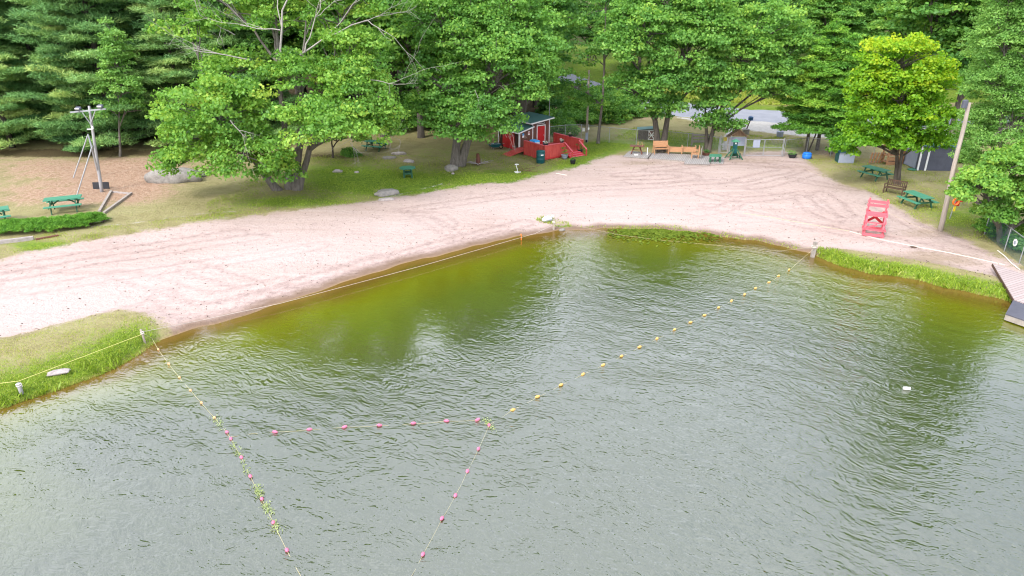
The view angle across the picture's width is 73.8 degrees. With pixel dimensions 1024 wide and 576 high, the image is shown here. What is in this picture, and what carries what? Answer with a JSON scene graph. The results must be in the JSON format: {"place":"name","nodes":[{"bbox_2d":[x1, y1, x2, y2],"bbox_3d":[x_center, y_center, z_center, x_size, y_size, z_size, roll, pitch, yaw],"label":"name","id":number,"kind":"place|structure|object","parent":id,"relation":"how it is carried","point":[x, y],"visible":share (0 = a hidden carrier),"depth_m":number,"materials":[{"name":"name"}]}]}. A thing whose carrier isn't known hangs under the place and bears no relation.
{"place":"outdoors","nodes":[
{"label":"outdoors","id":0,"kind":"place"},
{"bbox_2d":[0,229,1023,575],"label":"lake water","id":1,"kind":"structure","parent":0,"point":[784,423],"depth_m":21.97,"materials":[{"name":"liquid"}]},
{"bbox_2d":[606,228,739,246],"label":"grass","id":2,"kind":"structure","parent":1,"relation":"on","point":[662,234],"depth_m":39.67,"materials":[{"name":"plant"}]},
{"bbox_2d":[1004,300,1023,326],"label":"floating dock","id":3,"kind":"object","parent":1,"relation":"on","point":[1014,313],"visible":1,"depth_m":29.24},
{"bbox_2d":[991,264,1023,303],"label":"gangway","id":4,"kind":"object","parent":3,"relation":"on","point":[1012,281],"visible":1,"depth_m":31.97,"materials":[{"name":"wood"}]},
{"bbox_2d":[0,0,1023,408],"bbox_3d":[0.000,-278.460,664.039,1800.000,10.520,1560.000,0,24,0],"label":"ground","id":5,"kind":"structure","parent":0,"point":[238,264],"depth_m":41.63,"materials":[{"name":"sand"}]},
{"bbox_2d":[0,205,10,218],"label":"picnic table","id":6,"kind":"object","parent":5,"relation":"on","point":[3,209],"visible":0.94,"depth_m":39.91,"materials":[{"name":"green wood"}]},
{"bbox_2d":[0,236,33,243],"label":"timber beam","id":7,"kind":"structure","parent":5,"relation":"on","point":[15,240],"depth_m":37.07,"materials":[{"name":"wood"}]},
{"bbox_2d":[0,12,55,149],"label":"pine tree","id":8,"kind":"object","parent":5,"relation":"on","point":[7,128],"visible":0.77,"depth_m":56.31,"materials":[{"name":"green plant"}]},
{"bbox_2d":[0,2,65,128],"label":"pine tree","id":9,"kind":"object","parent":5,"relation":"on","point":[20,45],"visible":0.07,"depth_m":58.71,"materials":[{"name":"green plant"}]},
{"bbox_2d":[0,0,76,138],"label":"pine tree","id":10,"kind":"object","parent":5,"relation":"on","point":[32,102],"visible":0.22,"depth_m":57.82,"materials":[{"name":"green plant"}]},
{"bbox_2d":[0,211,111,233],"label":"juniper hedge","id":11,"kind":"object","parent":5,"relation":"on","point":[49,223],"visible":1,"depth_m":38.67,"materials":[{"name":"green plant"}]},
{"bbox_2d":[46,368,70,375],"bbox_3d":[-16.431,3.042,24.737,0.756,0.198,0.335,-8,25,-18],"label":"rock","id":12,"kind":"object","parent":5,"relation":"on","point":[58,371],"visible":1,"depth_m":24.66,"materials":[{"name":"stone"}]},
{"bbox_2d":[42,194,83,214],"bbox_3d":[-27.635,-5.171,42.129,2.009,0.853,1.728,-10,26,-23],"label":"picnic table","id":13,"kind":"object","parent":5,"relation":"on","point":[51,200],"visible":1,"depth_m":41.88,"materials":[{"name":"green wood"}]},
{"bbox_2d":[2,0,133,152],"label":"pine tree","id":14,"kind":"object","parent":5,"relation":"on","point":[56,98],"visible":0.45,"depth_m":54.40,"materials":[{"name":"green plant"}]},
{"bbox_2d":[73,134,97,194],"bbox_3d":[-29.601,-8.505,47.006,1.705,3.336,5.704,-14,27,-29],"label":"swing frame","id":15,"kind":"object","parent":5,"relation":"on","point":[91,149],"visible":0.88,"depth_m":45.41,"materials":[{"name":"metal"}]},
{"bbox_2d":[70,104,105,191],"bbox_3d":[-27.358,-9.022,45.165,2.491,6.147,0.672,2,24,4],"label":"floodlight pole","id":16,"kind":"object","parent":5,"relation":"on","point":[78,109],"visible":0.98,"depth_m":44.78,"materials":[{"name":"metal"}]},
{"bbox_2d":[5,0,172,148],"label":"pine tree","id":17,"kind":"object","parent":5,"relation":"on","point":[89,24],"visible":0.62,"depth_m":54.13,"materials":[{"name":"green plant"}]},
{"bbox_2d":[92,182,109,188],"bbox_3d":[-28.288,-7.066,46.986,1.080,0.457,0.195,-2,24,-5],"label":"rubber panel","id":18,"kind":"object","parent":5,"relation":"on","point":[96,185],"visible":0.82,"depth_m":46.94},
{"bbox_2d":[98,190,111,211],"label":"timber beam","id":19,"kind":"structure","parent":5,"relation":"on","point":[104,202],"depth_m":43.90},
{"bbox_2d":[51,0,179,131],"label":"pine tree","id":20,"kind":"object","parent":5,"relation":"on","point":[129,31],"visible":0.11,"depth_m":57.58,"materials":[{"name":"green plant"}]},
{"bbox_2d":[87,16,146,156],"bbox_3d":[-30.657,-15.383,53.219,4.365,10.904,3.787,0,24,0],"label":"birch tree","id":21,"kind":"object","parent":5,"relation":"on","point":[113,47],"visible":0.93,"depth_m":52.32,"materials":[{"name":"green plant"}]},
{"bbox_2d":[103,192,132,213],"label":"timber beam","id":22,"kind":"structure","parent":5,"relation":"on","point":[118,202],"depth_m":43.66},
{"bbox_2d":[140,329,145,342],"bbox_3d":[-14.702,2.103,27.276,0.148,1.025,0.145,-5,24,-10],"label":"mooring post","id":23,"kind":"object","parent":5,"relation":"in","point":[142,334],"visible":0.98,"depth_m":27.16,"materials":[{"name":"white wood"}]},
{"bbox_2d":[145,334,300,575],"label":"rope","id":24,"kind":"object","parent":23,"relation":"attached to","point":[235,447],"visible":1,"depth_m":21.38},
{"bbox_2d":[143,227,547,331],"bbox_3d":[-6.090,-0.939,33.758,22.409,0.376,0.552,-18,29,-35],"label":"rope","id":25,"kind":"object","parent":23,"relation":"attached to","point":[337,288],"visible":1,"depth_m":31.90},
{"bbox_2d":[123,1,198,131],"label":"pine tree","id":26,"kind":"object","parent":5,"relation":"on","point":[134,19],"visible":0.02,"depth_m":58.45,"materials":[{"name":"green plant"}]},
{"bbox_2d":[144,167,201,183],"bbox_3d":[-24.038,-7.880,48.686,3.833,1.449,1.684,-1,24,-3],"label":"rock","id":27,"kind":"object","parent":5,"relation":"on","point":[155,176],"visible":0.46,"depth_m":48.01,"materials":[{"name":"stone"}]},
{"bbox_2d":[122,0,234,146],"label":"pine tree","id":28,"kind":"object","parent":5,"relation":"on","point":[166,75],"visible":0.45,"depth_m":55.10,"materials":[{"name":"green plant"}]},
{"bbox_2d":[154,2,278,143],"bbox_3d":[-25.883,-22.485,58.443,12.246,20.394,10.449,5,24,11],"label":"pine tree","id":29,"kind":"object","parent":5,"relation":"on","point":[179,44],"visible":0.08,"depth_m":57.23,"materials":[{"name":"green plant"}]},
{"bbox_2d":[158,0,290,70],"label":"ash tree","id":30,"kind":"object","parent":5,"relation":"on","point":[256,42],"visible":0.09,"depth_m":56.31,"materials":[{"name":"green plant"}]},
{"bbox_2d":[154,0,313,136],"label":"maple tree","id":31,"kind":"object","parent":5,"relation":"on","point":[228,41],"visible":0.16,"depth_m":56.34,"materials":[{"name":"green plant"}]},
{"bbox_2d":[225,7,318,125],"bbox_3d":[-22.547,-22.600,63.075,9.786,16.257,9.612,-20,30,-38],"label":"beech tree","id":32,"kind":"object","parent":5,"relation":"on","point":[288,41],"visible":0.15,"depth_m":60.91,"materials":[{"name":"green plant"}]},
{"bbox_2d":[141,0,462,190],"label":"maple tree","id":33,"kind":"object","parent":5,"relation":"on","point":[367,115],"visible":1,"depth_m":42.46,"materials":[{"name":"green plant"}]},
{"bbox_2d":[277,0,364,97],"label":"oak tree","id":34,"kind":"object","parent":5,"relation":"on","point":[295,29],"visible":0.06,"depth_m":60.16,"materials":[{"name":"green plant"}]},
{"bbox_2d":[303,98,367,157],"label":"sapling","id":35,"kind":"object","parent":5,"relation":"on","point":[342,138],"visible":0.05,"depth_m":54.67,"materials":[{"name":"green plant"}]},
{"bbox_2d":[340,146,362,157],"bbox_3d":[-13.247,-11.173,56.033,1.916,0.963,1.622,0,24,0],"label":"bush","id":36,"kind":"object","parent":5,"relation":"on","point":[349,152],"visible":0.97,"depth_m":55.72,"materials":[{"name":"green plant"}]},
{"bbox_2d":[302,0,448,136],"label":"ash tree","id":37,"kind":"object","parent":5,"relation":"on","point":[349,18],"visible":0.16,"depth_m":58.52,"materials":[{"name":"green plant"}]},
{"bbox_2d":[362,140,389,151],"bbox_3d":[-11.586,-12.098,57.993,1.860,0.790,1.600,8,25,18],"label":"picnic table","id":38,"kind":"object","parent":5,"relation":"on","point":[371,143],"visible":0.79,"depth_m":57.76,"materials":[{"name":"green wood"}]},
{"bbox_2d":[374,188,399,196],"bbox_3d":[-8.473,-6.388,46.164,1.724,0.631,1.178,-5,24,-10],"label":"rock","id":39,"kind":"object","parent":5,"relation":"on","point":[385,192],"visible":0.81,"depth_m":45.81,"materials":[{"name":"stone"}]},
{"bbox_2d":[338,0,461,137],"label":"ash tree","id":40,"kind":"object","parent":5,"relation":"on","point":[403,64],"visible":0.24,"depth_m":57.22,"materials":[{"name":"green plant"}]},
{"bbox_2d":[399,166,415,177],"bbox_3d":[-7.686,-8.528,50.301,1.146,0.713,1.146,-5,24,-10],"label":"octagonal table","id":41,"kind":"object","parent":5,"relation":"on","point":[404,168],"visible":1,"depth_m":50.08,"materials":[{"name":"green wood"}]},
{"bbox_2d":[389,73,441,115],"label":"sapling","id":42,"kind":"object","parent":5,"relation":"on","point":[404,93],"visible":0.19,"depth_m":63.95,"materials":[{"name":"green plant"}]},
{"bbox_2d":[436,0,505,128],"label":"oak tree","id":43,"kind":"object","parent":5,"relation":"on","point":[463,59],"visible":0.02,"depth_m":59.00,"materials":[{"name":"green plant"}]},
{"bbox_2d":[467,153,492,164],"bbox_3d":[-2.810,-10.064,53.885,2.728,1.096,1.500,0,24,0],"label":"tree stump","id":44,"kind":"object","parent":5,"relation":"on","point":[478,161],"visible":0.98,"depth_m":53.77,"materials":[{"name":"brown wood"}]},
{"bbox_2d":[387,0,573,166],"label":"maple tree","id":45,"kind":"object","parent":5,"relation":"on","point":[497,33],"visible":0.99,"depth_m":48.71,"materials":[{"name":"green plant"}]},
{"bbox_2d":[0,76,1011,409],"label":"grass","id":46,"kind":"structure","parent":5,"relation":"on","point":[894,270],"depth_m":37.33,"materials":[{"name":"plant"}]},
{"bbox_2d":[0,160,1023,335],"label":"beach litter","id":47,"kind":"object","parent":5,"relation":"on","point":[485,238],"visible":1,"depth_m":38.50,"materials":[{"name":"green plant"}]},
{"bbox_2d":[498,112,554,148],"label":"shed","id":48,"kind":"structure","parent":5,"relation":"on","point":[536,126],"depth_m":58.84,"materials":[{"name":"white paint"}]},
{"bbox_2d":[536,124,545,143],"bbox_3d":[2.507,-13.282,59.048,0.955,1.638,0.058,-16,28,-33],"label":"door","id":49,"kind":"structure","parent":48,"relation":"in","point":[540,135],"depth_m":59.01,"materials":[{"name":"red paint"}]},
{"bbox_2d":[466,0,590,112],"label":"ash tree","id":50,"kind":"object","parent":5,"relation":"on","point":[562,9],"visible":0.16,"depth_m":57.69,"materials":[{"name":"green plant"}]},
{"bbox_2d":[504,12,570,112],"bbox_3d":[2.094,-19.906,63.362,7.065,11.289,6.050,0,24,0],"label":"leaning tree","id":51,"kind":"object","parent":5,"relation":"on","point":[551,86],"visible":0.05,"depth_m":62.17,"materials":[{"name":"green plant"}]},
{"bbox_2d":[536,150,544,163],"bbox_3d":[2.272,-10.434,54.213,0.720,1.020,0.720,-7,24,-16],"label":"trash barrel","id":52,"kind":"object","parent":5,"relation":"on","point":[540,156],"visible":1,"depth_m":53.97,"materials":[{"name":"teal plastic"}]},
{"bbox_2d":[502,132,586,159],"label":"deck","id":53,"kind":"structure","parent":5,"relation":"on","point":[553,149],"depth_m":56.50,"materials":[{"name":"red paint"}]},
{"bbox_2d":[534,96,567,113],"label":"bush","id":54,"kind":"object","parent":5,"relation":"on","point":[554,103],"visible":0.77,"depth_m":74.54,"materials":[{"name":"green plant"}]},
{"bbox_2d":[532,0,578,107],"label":"oak tree","id":55,"kind":"object","parent":5,"relation":"on","point":[573,42],"visible":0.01,"depth_m":76.97,"materials":[{"name":"green plant"}]},
{"bbox_2d":[550,120,580,135],"bbox_3d":[4.916,-15.123,64.512,3.284,1.406,3.093,0,24,0],"label":"bush","id":56,"kind":"object","parent":5,"relation":"on","point":[576,130],"visible":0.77,"depth_m":63.96,"materials":[{"name":"green plant"}]},
{"bbox_2d":[562,99,585,112],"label":"bush","id":57,"kind":"object","parent":5,"relation":"on","point":[573,104],"visible":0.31,"depth_m":72.71,"materials":[{"name":"green plant"}]},
{"bbox_2d":[563,13,591,49],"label":"ash tree","id":58,"kind":"object","parent":5,"relation":"on","point":[576,32],"visible":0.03,"depth_m":82.32,"materials":[{"name":"green plant"}]},
{"bbox_2d":[585,70,589,141],"bbox_3d":[6.748,-15.843,60.448,0.330,6.603,0.512,0,24,0],"label":"meter pole","id":59,"kind":"object","parent":5,"relation":"on","point":[587,129],"visible":0.83,"depth_m":60.78,"materials":[{"name":"grey wood"}]},
{"bbox_2d":[574,88,600,109],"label":"bush","id":60,"kind":"object","parent":5,"relation":"on","point":[581,94],"visible":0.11,"depth_m":74.17,"materials":[{"name":"green plant"}]},
{"bbox_2d":[575,0,600,60],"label":"oak tree","id":61,"kind":"object","parent":5,"relation":"on","point":[584,5],"visible":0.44,"depth_m":98.37,"materials":[{"name":"green plant"}]},
{"bbox_2d":[555,0,626,143],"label":"slim tree","id":62,"kind":"object","parent":5,"relation":"on","point":[591,51],"visible":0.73,"depth_m":58.72,"materials":[{"name":"green plant"}]},
{"bbox_2d":[590,5,620,58],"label":"ash tree","id":63,"kind":"object","parent":5,"relation":"on","point":[599,23],"visible":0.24,"depth_m":91.84,"materials":[{"name":"green plant"}]},
{"bbox_2d":[580,89,634,124],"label":"bush","id":64,"kind":"object","parent":5,"relation":"on","point":[618,106],"visible":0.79,"depth_m":69.55,"materials":[{"name":"green plant"}]},
{"bbox_2d":[287,64,960,132],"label":"undergrowth","id":65,"kind":"object","parent":5,"relation":"on","point":[560,114],"visible":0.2,"depth_m":69.20,"materials":[{"name":"green plant"}]},
{"bbox_2d":[608,94,646,118],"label":"bush","id":66,"kind":"object","parent":5,"relation":"on","point":[638,111],"visible":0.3,"depth_m":72.32,"materials":[{"name":"green plant"}]},
{"bbox_2d":[601,1,665,89],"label":"oak tree","id":67,"kind":"object","parent":5,"relation":"on","point":[611,20],"visible":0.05,"depth_m":85.05,"materials":[{"name":"green plant"}]},
{"bbox_2d":[550,124,719,151],"bbox_3d":[10.631,-13.166,60.057,14.714,1.710,2.056,7,24,16],"label":"chain link fence","id":68,"kind":"object","parent":5,"relation":"on","point":[636,135],"visible":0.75,"depth_m":59.87,"materials":[{"name":"metal"}]},
{"bbox_2d":[623,151,650,159],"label":"boardwalk","id":69,"kind":"structure","parent":5,"relation":"on","point":[644,155],"depth_m":56.06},
{"bbox_2d":[637,126,653,139],"bbox_3d":[12.279,-14.147,62.296,1.770,1.130,1.240,4,24,9],"label":"animal hutch","id":70,"kind":"object","parent":5,"relation":"on","point":[647,133],"visible":0.41,"depth_m":61.88,"materials":[{"name":"white paint"}]},
{"bbox_2d":[592,0,758,152],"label":"maple tree","id":71,"kind":"object","parent":5,"relation":"on","point":[626,34],"visible":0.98,"depth_m":53.01,"materials":[{"name":"green plant"}]},
{"bbox_2d":[649,153,709,165],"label":"boardwalk","id":72,"kind":"structure","parent":5,"relation":"on","point":[687,159],"depth_m":55.04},
{"bbox_2d":[652,140,669,153],"bbox_3d":[12.335,-11.630,56.453,1.265,1.023,0.650,-2,24,-4],"label":"garden bench","id":73,"kind":"object","parent":72,"relation":"on","point":[660,143],"visible":1,"depth_m":56.55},
{"bbox_2d":[691,133,709,144],"bbox_3d":[16.618,-13.055,59.910,1.800,1.100,0.158,0,24,0],"label":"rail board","id":74,"kind":"object","parent":5,"relation":"on","point":[692,140],"visible":0.53,"depth_m":59.80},
{"bbox_2d":[724,139,742,159],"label":"sprinkler tower","id":75,"kind":"structure","parent":5,"relation":"on","point":[734,149],"depth_m":55.26,"materials":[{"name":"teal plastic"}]},
{"bbox_2d":[726,129,748,152],"bbox_3d":[18.857,-12.302,57.186,1.740,2.090,0.760,0,24,0],"label":"notice kiosk","id":76,"kind":"object","parent":5,"relation":"on","point":[738,132],"visible":0.79,"depth_m":57.08,"materials":[{"name":"grey wood"}]},
{"bbox_2d":[708,0,776,56],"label":"oak tree","id":77,"kind":"object","parent":5,"relation":"on","point":[741,3],"visible":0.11,"depth_m":82.52,"materials":[{"name":"green plant"}]},
{"bbox_2d":[689,0,817,152],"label":"maple tree","id":78,"kind":"object","parent":5,"relation":"on","point":[765,72],"visible":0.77,"depth_m":54.37,"materials":[{"name":"green plant"}]},
{"bbox_2d":[743,138,784,156],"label":"double gate","id":79,"kind":"structure","parent":5,"relation":"on","point":[764,140],"depth_m":55.99,"materials":[{"name":"metal"}]},
{"bbox_2d":[740,0,806,90],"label":"oak tree","id":80,"kind":"object","parent":5,"relation":"on","point":[796,8],"visible":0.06,"depth_m":82.31,"materials":[{"name":"green plant"}]},
{"bbox_2d":[786,0,824,32],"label":"oak tree","id":81,"kind":"object","parent":5,"relation":"on","point":[795,2],"visible":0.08,"depth_m":90.67,"materials":[{"name":"green plant"}]},
{"bbox_2d":[770,36,848,151],"bbox_3d":[25.082,-15.608,55.883,6.364,9.659,5.912,0,24,0],"label":"hemlock tree","id":82,"kind":"object","parent":5,"relation":"on","point":[817,69],"visible":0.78,"depth_m":54.54,"materials":[{"name":"green plant"}]},
{"bbox_2d":[781,18,857,149],"bbox_3d":[26.030,-16.436,56.135,7.136,10.846,7.125,5,24,11],"label":"hemlock tree","id":83,"kind":"object","parent":5,"relation":"on","point":[836,31],"visible":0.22,"depth_m":54.40,"materials":[{"name":"green plant"}]},
{"bbox_2d":[783,138,874,158],"bbox_3d":[25.848,-11.432,56.026,6.862,1.690,1.462,4,24,10],"label":"chain link fence","id":84,"kind":"object","parent":5,"relation":"on","point":[817,148],"visible":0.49,"depth_m":56.24,"materials":[{"name":"metal"}]},
{"bbox_2d":[798,0,866,41],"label":"ash tree","id":85,"kind":"object","parent":5,"relation":"on","point":[825,10],"visible":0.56,"depth_m":84.02,"materials":[{"name":"green plant"}]},
{"bbox_2d":[795,32,872,153],"bbox_3d":[26.155,-15.420,55.069,6.837,9.869,7.476,0,24,0],"label":"hemlock tree","id":86,"kind":"object","parent":5,"relation":"on","point":[850,62],"visible":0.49,"depth_m":53.70,"materials":[{"name":"green plant"}]},
{"bbox_2d":[835,150,856,162],"bbox_3d":[26.472,-10.494,54.212,1.367,0.980,1.140,3,24,7],"label":"storage locker","id":87,"kind":"object","parent":5,"relation":"on","point":[840,157],"visible":0.57,"depth_m":53.89,"materials":[{"name":"grey plastic"}]},
{"bbox_2d":[827,0,870,29],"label":"oak tree","id":88,"kind":"object","parent":5,"relation":"on","point":[859,7],"visible":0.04,"depth_m":86.94,"materials":[{"name":"green plant"}]},
{"bbox_2d":[857,165,893,181],"bbox_3d":[26.334,-8.307,49.501,1.600,0.790,1.860,-10,25,-21],"label":"picnic table","id":89,"kind":"object","parent":5,"relation":"on","point":[875,168],"visible":0.94,"depth_m":49.23,"materials":[{"name":"green wood"}]},
{"bbox_2d":[862,198,889,237],"bbox_3d":[20.654,-3.974,38.732,1.180,1.918,1.569,11,26,23],"label":"lifeguard chair","id":90,"kind":"object","parent":5,"relation":"on","point":[876,215],"visible":1,"depth_m":38.67,"materials":[{"name":"red paint"}]},
{"bbox_2d":[868,152,885,162],"bbox_3d":[28.702,-10.238,53.657,1.200,0.888,0.250,-1,24,-3],"label":"wooden pallet","id":91,"kind":"object","parent":5,"relation":"on","point":[877,157],"visible":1,"depth_m":53.62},
{"bbox_2d":[848,0,910,53],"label":"ash tree","id":92,"kind":"object","parent":5,"relation":"on","point":[871,14],"visible":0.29,"depth_m":84.70,"materials":[{"name":"green plant"}]},
{"bbox_2d":[880,144,905,164],"bbox_3d":[29.853,-10.485,53.403,1.360,1.650,0.835,-2,24,-5],"label":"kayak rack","id":93,"kind":"object","parent":5,"relation":"on","point":[890,161],"visible":0.45,"depth_m":53.24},
{"bbox_2d":[825,31,964,184],"bbox_3d":[25.990,-11.776,46.075,9.134,10.444,5.817,0,24,0],"label":"maple tree","id":94,"kind":"object","parent":5,"relation":"on","point":[926,80],"visible":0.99,"depth_m":44.77,"materials":[{"name":"green plant"}]},
{"bbox_2d":[883,178,907,195],"bbox_3d":[25.800,-6.779,45.970,0.650,0.923,1.235,-20,30,-38],"label":"garden bench","id":95,"kind":"object","parent":5,"relation":"on","point":[897,185],"visible":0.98,"depth_m":46.03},
{"bbox_2d":[903,148,918,167],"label":"storage shed","id":96,"kind":"structure","parent":5,"relation":"on","point":[910,158],"depth_m":52.40,"materials":[{"name":"grey plastic"}]},
{"bbox_2d":[897,190,939,208],"bbox_3d":[25.758,-5.570,43.366,1.600,0.790,1.860,-4,24,-9],"label":"picnic table","id":97,"kind":"object","parent":5,"relation":"on","point":[916,194],"visible":1,"depth_m":43.01,"materials":[{"name":"green wood"}]},
{"bbox_2d":[850,231,1004,264],"bbox_3d":[22.179,-2.179,36.950,7.597,0.076,0.365,21,31,39],"label":"edging board","id":98,"kind":"object","parent":5,"relation":"on","point":[930,249],"visible":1,"depth_m":36.65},
{"bbox_2d":[912,143,956,170],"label":"storage shed","id":99,"kind":"structure","parent":5,"relation":"on","point":[939,159],"depth_m":51.29,"materials":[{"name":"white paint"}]},
{"bbox_2d":[866,0,1021,69],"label":"ash tree","id":100,"kind":"object","parent":5,"relation":"on","point":[907,21],"visible":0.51,"depth_m":57.66,"materials":[{"name":"green plant"}]},
{"bbox_2d":[937,100,970,231],"bbox_3d":[24.537,-6.568,38.074,0.561,7.628,0.637,0,24,0],"label":"utility pole","id":101,"kind":"object","parent":5,"relation":"on","point":[966,104],"visible":0.89,"depth_m":37.84,"materials":[{"name":"wood"}]},
{"bbox_2d":[906,0,1019,133],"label":"ash tree","id":102,"kind":"object","parent":5,"relation":"on","point":[960,98],"visible":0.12,"depth_m":57.34,"materials":[{"name":"green plant"}]},
{"bbox_2d":[971,214,993,227],"bbox_3d":[27.638,-3.873,39.460,1.786,0.988,1.642,0,24,0],"label":"bush","id":103,"kind":"object","parent":5,"relation":"on","point":[980,220],"visible":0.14,"depth_m":39.48,"materials":[{"name":"green plant"}]},
{"bbox_2d":[944,139,1023,243],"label":"maple tree","id":104,"kind":"object","parent":5,"relation":"on","point":[986,176],"visible":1,"depth_m":35.33,"materials":[{"name":"green plant"}]},
{"bbox_2d":[948,0,1023,208],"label":"willow tree","id":105,"kind":"object","parent":5,"relation":"on","point":[1002,81],"visible":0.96,"depth_m":36.82,"materials":[{"name":"green plant"}]},
{"bbox_2d":[975,219,1006,236],"bbox_3d":[27.218,-3.429,38.328,1.834,1.103,2.099,0,24,0],"label":"bush","id":106,"kind":"object","parent":5,"relation":"on","point":[983,227],"visible":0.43,"depth_m":38.25,"materials":[{"name":"green plant"}]},
{"bbox_2d":[984,217,1023,265],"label":"chain link fence","id":107,"kind":"object","parent":5,"relation":"on","point":[1007,239],"visible":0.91,"depth_m":35.95,"materials":[{"name":"metal"}]},
{"bbox_2d":[995,220,1023,236],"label":"bush","id":108,"kind":"object","parent":5,"relation":"on","point":[1021,228],"visible":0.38,"depth_m":37.34,"materials":[{"name":"green plant"}]},
{"bbox_2d":[1000,234,1023,252],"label":"bush","id":109,"kind":"object","parent":5,"relation":"on","point":[1018,242],"visible":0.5,"depth_m":36.15,"materials":[{"name":"green plant"}]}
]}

